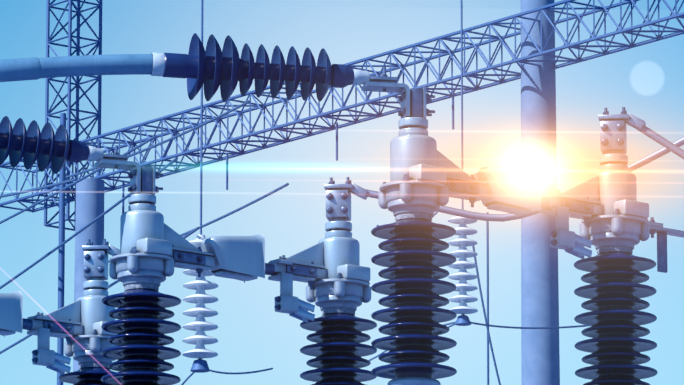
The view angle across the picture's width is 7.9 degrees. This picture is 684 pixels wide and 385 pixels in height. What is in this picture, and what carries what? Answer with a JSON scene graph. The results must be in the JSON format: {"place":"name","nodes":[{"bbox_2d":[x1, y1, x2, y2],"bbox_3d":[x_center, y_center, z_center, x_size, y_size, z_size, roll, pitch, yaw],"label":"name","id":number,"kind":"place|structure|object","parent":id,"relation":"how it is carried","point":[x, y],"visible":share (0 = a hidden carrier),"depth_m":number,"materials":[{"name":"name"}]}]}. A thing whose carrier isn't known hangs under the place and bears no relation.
{"place":"outdoors","nodes":[
{"label":"outdoors","id":0,"kind":"place"},
{"bbox_2d":[57,0,559,384],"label":"poles","id":1,"kind":"object","parent":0,"point":[540,360],"depth_m":43.87,"materials":[{"name":"grey metal"}]},
{"bbox_2d":[182,0,218,372],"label":"insulator string","id":2,"kind":"object","parent":1,"relation":"hanging from","point":[200,298],"depth_m":22.81,"materials":[{"name":"ceramic"}]},
{"bbox_2d":[0,100,587,384],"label":"wires","id":3,"kind":"object","parent":1,"relation":"attached to","point":[192,231],"depth_m":22.25,"materials":[{"name":"metal"}]},
{"bbox_2d":[0,0,683,230],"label":"lattice truss","id":4,"kind":"object","parent":1,"relation":"attached to","point":[593,8],"depth_m":46.67,"materials":[{"name":"metal"}]},
{"bbox_2d":[448,0,477,325],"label":"insulator string","id":5,"kind":"object","parent":4,"relation":"hanging from","point":[462,242],"depth_m":22.88,"materials":[{"name":"ceramic"}]},
{"bbox_2d":[0,0,683,384],"label":"sky","id":6,"kind":"structure","parent":0,"point":[647,80],"materials":[{"name":"blue"}]},
{"bbox_2d":[574,251,657,384],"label":"insulator","id":7,"kind":"object","parent":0,"point":[615,318],"depth_m":13.07,"materials":[{"name":"ceramic"}]},
{"bbox_3d":[-0.281,2.291,13.412,1.200,2.760,2.930,9,-15,-38],"label":"disconnector support frame","id":8,"kind":"object","parent":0,"visible":0},
{"bbox_2d":[29,239,119,368],"bbox_3d":[-0.805,0.648,14.855,0.340,1.046,0.190,9,-15,-38],"label":"electrical terminal","id":9,"kind":"object","parent":8,"relation":"on","point":[78,323],"depth_m":14.90,"materials":[{"name":"metal"}]},
{"bbox_2d":[0,291,70,373],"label":"disconnector arm and hood","id":10,"kind":"object","parent":9,"relation":"attached to","point":[13,320],"depth_m":14.75,"materials":[{"name":"metal"}]},
{"bbox_2d":[58,367,116,384],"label":"insulator","id":11,"kind":"object","parent":9,"relation":"attached to","point":[88,376],"depth_m":14.86,"materials":[{"name":"ceramic"}]},
{"bbox_2d":[87,145,214,290],"bbox_3d":[-0.519,0.397,13.610,0.404,1.054,0.190,9,-15,-38],"label":"electrical terminal","id":12,"kind":"object","parent":8,"relation":"on","point":[155,249],"depth_m":13.61,"materials":[{"name":"metal"}]},
{"bbox_2d":[0,116,89,173],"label":"cable termination","id":13,"kind":"object","parent":12,"relation":"attached to","point":[44,147],"depth_m":13.58,"materials":[{"name":"ceramic"}]},
{"bbox_2d":[101,288,180,384],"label":"insulator","id":14,"kind":"object","parent":12,"relation":"attached to","point":[141,327],"depth_m":13.53,"materials":[{"name":"ceramic"}]},
{"bbox_2d":[352,67,488,384],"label":"electrical terminal","id":15,"kind":"object","parent":8,"relation":"on","point":[427,178],"depth_m":12.72,"materials":[{"name":"metal"}]},
{"bbox_2d":[0,33,353,101],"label":"cable termination","id":16,"kind":"object","parent":15,"relation":"attached to","point":[212,68],"depth_m":12.67,"materials":[{"name":"ceramic"}]},
{"bbox_2d":[371,218,456,378],"bbox_3d":[0.185,0.281,12.684,0.220,0.427,0.220,9,-15,-38],"label":"insulator","id":17,"kind":"object","parent":15,"relation":"attached to","point":[413,258],"depth_m":12.64,"materials":[{"name":"ceramic"}]},
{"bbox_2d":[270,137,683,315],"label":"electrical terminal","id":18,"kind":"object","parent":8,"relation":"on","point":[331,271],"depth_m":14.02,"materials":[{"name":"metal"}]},
{"bbox_2d":[201,233,314,322],"bbox_3d":[-0.242,0.233,13.872,0.357,0.233,0.098,9,-15,-38],"label":"switch contact","id":19,"kind":"object","parent":18,"relation":"attached to","point":[241,258],"depth_m":13.83,"materials":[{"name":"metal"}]},
{"bbox_2d":[300,313,376,384],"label":"insulator","id":20,"kind":"object","parent":18,"relation":"attached to","point":[338,350],"depth_m":13.97,"materials":[{"name":"ceramic"}]},
{"bbox_2d":[542,107,683,272],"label":"electrical terminal","id":21,"kind":"object","parent":8,"relation":"on","point":[607,208],"depth_m":13.14,"materials":[{"name":"metal"}]},
{"bbox_2d":[474,164,591,258],"bbox_3d":[0.495,0.042,12.990,0.357,0.233,0.098,9,-15,-38],"label":"switch contact","id":22,"kind":"object","parent":21,"relation":"attached to","point":[515,190],"depth_m":12.95,"materials":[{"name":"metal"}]}
]}

